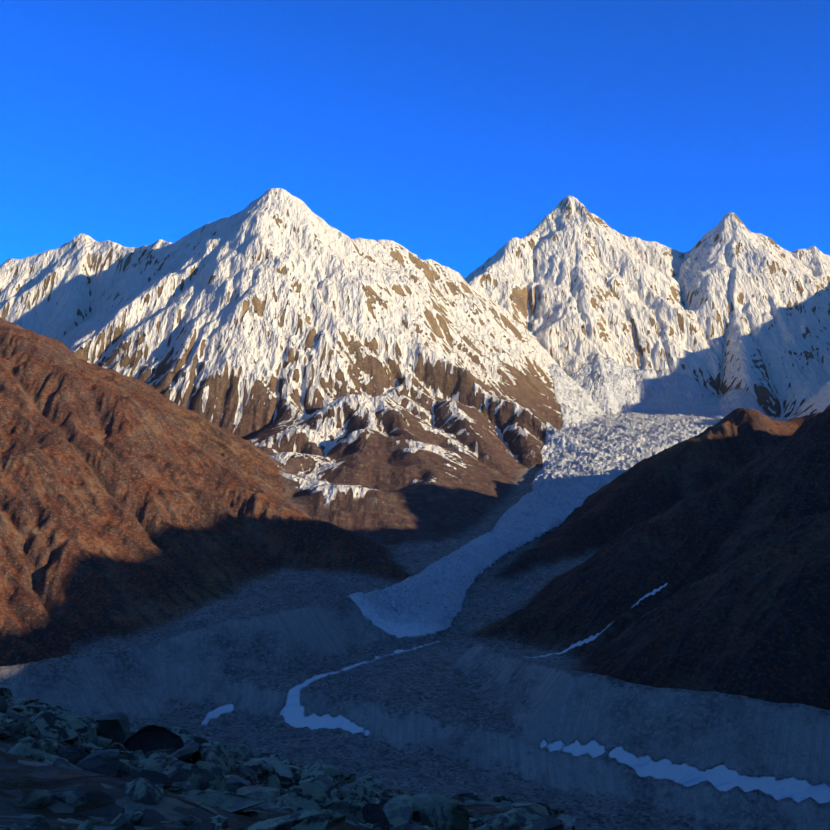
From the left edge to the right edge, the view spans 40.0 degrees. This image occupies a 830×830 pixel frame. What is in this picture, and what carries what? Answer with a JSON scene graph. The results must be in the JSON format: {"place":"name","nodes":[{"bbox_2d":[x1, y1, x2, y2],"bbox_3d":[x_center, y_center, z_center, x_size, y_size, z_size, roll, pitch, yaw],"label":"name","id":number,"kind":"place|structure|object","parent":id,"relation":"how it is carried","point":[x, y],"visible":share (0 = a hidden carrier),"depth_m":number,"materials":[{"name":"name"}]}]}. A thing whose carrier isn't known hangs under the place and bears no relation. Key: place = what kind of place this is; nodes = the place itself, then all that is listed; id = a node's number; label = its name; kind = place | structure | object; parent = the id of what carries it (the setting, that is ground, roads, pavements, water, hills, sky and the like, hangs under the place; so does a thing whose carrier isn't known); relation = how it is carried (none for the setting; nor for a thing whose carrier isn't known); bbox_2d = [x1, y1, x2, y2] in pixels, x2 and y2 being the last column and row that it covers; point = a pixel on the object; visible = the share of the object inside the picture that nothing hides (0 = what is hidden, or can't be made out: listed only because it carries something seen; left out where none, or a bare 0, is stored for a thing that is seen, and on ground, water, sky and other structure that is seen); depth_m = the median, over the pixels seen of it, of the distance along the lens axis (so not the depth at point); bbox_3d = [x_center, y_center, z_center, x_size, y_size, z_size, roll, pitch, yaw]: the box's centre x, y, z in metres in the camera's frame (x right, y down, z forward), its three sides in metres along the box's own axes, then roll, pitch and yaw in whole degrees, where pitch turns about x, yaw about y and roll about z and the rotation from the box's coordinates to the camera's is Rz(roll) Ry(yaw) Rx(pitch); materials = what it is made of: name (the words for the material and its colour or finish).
{"place":"outdoors","nodes":[
{"label":"outdoors","id":0,"kind":"place"},
{"bbox_2d":[0,701,510,829],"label":"slope","id":1,"kind":"structure","parent":0,"point":[21,777],"depth_m":7.53,"materials":[{"name":"grey stone"}]},
{"bbox_2d":[0,686,575,829],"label":"rocks","id":2,"kind":"object","parent":1,"relation":"on","point":[179,761],"visible":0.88,"depth_m":11.23,"materials":[{"name":"grey stone"}]},
{"bbox_2d":[0,188,829,829],"bbox_3d":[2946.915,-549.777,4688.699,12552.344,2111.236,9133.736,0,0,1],"label":"terrain","id":3,"kind":"structure","parent":0,"point":[160,660],"depth_m":2763.14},
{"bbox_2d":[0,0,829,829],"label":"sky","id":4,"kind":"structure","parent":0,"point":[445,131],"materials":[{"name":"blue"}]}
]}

